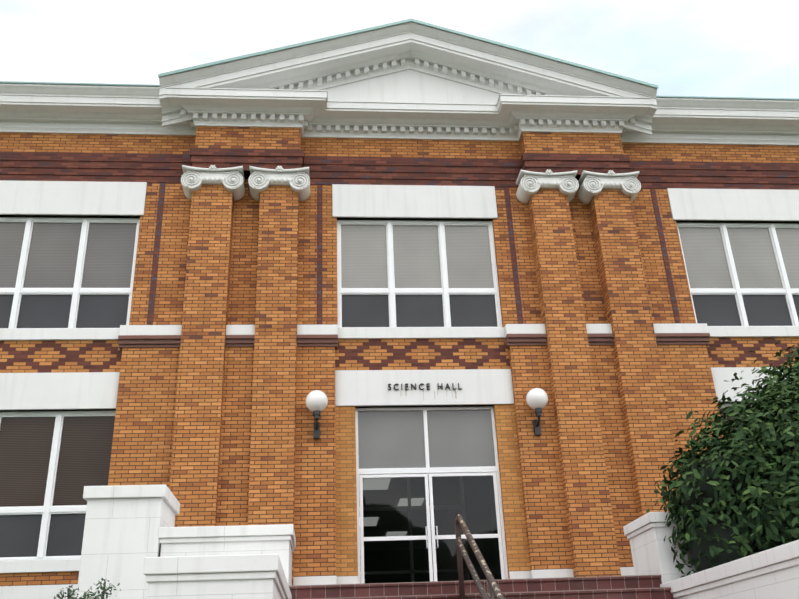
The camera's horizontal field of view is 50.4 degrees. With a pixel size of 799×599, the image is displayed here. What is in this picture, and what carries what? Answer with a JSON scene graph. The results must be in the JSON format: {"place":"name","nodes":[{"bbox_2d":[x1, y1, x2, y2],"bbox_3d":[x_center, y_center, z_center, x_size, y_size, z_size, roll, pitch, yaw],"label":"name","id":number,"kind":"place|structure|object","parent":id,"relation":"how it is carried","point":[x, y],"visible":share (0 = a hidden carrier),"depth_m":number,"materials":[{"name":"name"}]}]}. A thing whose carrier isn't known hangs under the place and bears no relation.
{"place":"outdoors","nodes":[
{"label":"outdoors","id":0,"kind":"place"},
{"bbox_2d":[0,0,798,98],"label":"sky","id":1,"kind":"structure","parent":0,"point":[707,48],"materials":[{"name":"white"}]},
{"label":"ground","id":2,"kind":"structure","parent":0,"visible":0},
{"bbox_2d":[54,578,120,598],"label":"shrub","id":3,"kind":"object","parent":2,"relation":"on","point":[85,596],"visible":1,"depth_m":7.37,"materials":[{"name":"green plant"}]},
{"bbox_2d":[0,126,798,598],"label":"brick wall","id":4,"kind":"structure","parent":2,"relation":"on","point":[210,428],"depth_m":14.32,"materials":[{"name":"orange brick"}]},
{"bbox_2d":[305,390,327,438],"bbox_3d":[-1.327,1.825,13.608,0.360,0.740,0.430,0,-25,-5],"label":"wall lamp","id":5,"kind":"object","parent":4,"relation":"attached to","point":[316,401],"visible":1,"depth_m":13.53,"materials":[{"name":"white glass"}]},
{"bbox_2d":[0,180,798,585],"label":"white building trim","id":6,"kind":"structure","parent":4,"relation":"attached to","point":[98,390],"depth_m":14.68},
{"bbox_2d":[400,390,456,399],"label":"stain streaks","id":7,"kind":"object","parent":6,"relation":"on","point":[434,394],"visible":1,"depth_m":14.21,"materials":[{"name":"grey paint"}]},
{"bbox_2d":[0,148,798,324],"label":"dark building brick bands","id":8,"kind":"object","parent":4,"relation":"attached to","point":[162,169],"visible":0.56,"depth_m":15.92,"materials":[{"name":"brown brick"}]},
{"bbox_2d":[0,217,798,560],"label":"window frames","id":9,"kind":"structure","parent":4,"relation":"attached to","point":[46,511],"depth_m":15.08,"materials":[{"name":"white metal"}]},
{"bbox_2d":[0,222,798,582],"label":"window glass","id":10,"kind":"object","parent":9,"relation":"in","point":[456,438],"visible":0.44,"depth_m":14.44,"materials":[{"name":"grey glass"}]},
{"bbox_2d":[181,165,640,203],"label":"column capitals","id":11,"kind":"object","parent":4,"relation":"attached to","point":[529,183],"visible":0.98,"depth_m":15.50,"materials":[{"name":"stone"}]},
{"bbox_2d":[388,383,461,389],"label":"science hall letters","id":12,"kind":"structure","parent":4,"relation":"attached to","point":[423,388],"depth_m":14.22,"materials":[{"name":"black metal"}]},
{"bbox_2d":[355,406,508,583],"bbox_3d":[0.485,3.291,13.558,2.340,3.270,0.140,0,-25,-5],"label":"entrance door","id":13,"kind":"structure","parent":4,"relation":"in","point":[428,472],"depth_m":13.70,"materials":[{"name":"white metal"}]},
{"bbox_2d":[359,481,433,580],"bbox_3d":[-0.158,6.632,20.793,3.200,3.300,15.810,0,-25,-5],"label":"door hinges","id":14,"kind":"object","parent":13,"relation":"attached to","point":[430,526],"depth_m":24.81,"materials":[{"name":"silver metal"}]},
{"bbox_2d":[526,388,547,435],"bbox_3d":[2.269,1.824,13.928,0.360,0.740,0.430,0,-25,-5],"label":"wall lamp","id":15,"kind":"object","parent":4,"relation":"attached to","point":[537,400],"visible":1,"depth_m":13.86,"materials":[{"name":"white glass"}]},
{"bbox_2d":[76,485,798,598],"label":"stair side walls","id":16,"kind":"structure","parent":2,"relation":"on","point":[136,544],"depth_m":8.72,"materials":[{"name":"white concrete"}]},
{"bbox_2d":[289,575,673,598],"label":"steps","id":17,"kind":"structure","parent":2,"relation":"on","point":[627,587],"depth_m":8.86,"materials":[{"name":"brown brick"}]},
{"bbox_2d":[455,514,504,598],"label":"stair handrail","id":18,"kind":"object","parent":17,"relation":"on","point":[493,588],"visible":1,"depth_m":7.97,"materials":[{"name":"metal"}]},
{"bbox_2d":[647,342,798,577],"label":"shrub","id":19,"kind":"object","parent":2,"relation":"on","point":[736,496],"visible":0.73,"depth_m":8.86,"materials":[{"name":"green plant"}]},
{"bbox_3d":[-0.085,-3.518,19.930,22.000,3.000,7.900,0,-25,-5],"label":"roof","id":20,"kind":"object","parent":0,"visible":0},
{"bbox_2d":[0,19,798,145],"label":"pediment and cornice","id":21,"kind":"structure","parent":20,"relation":"attached to","point":[411,79],"depth_m":16.28,"materials":[{"name":"paint"}]}
]}

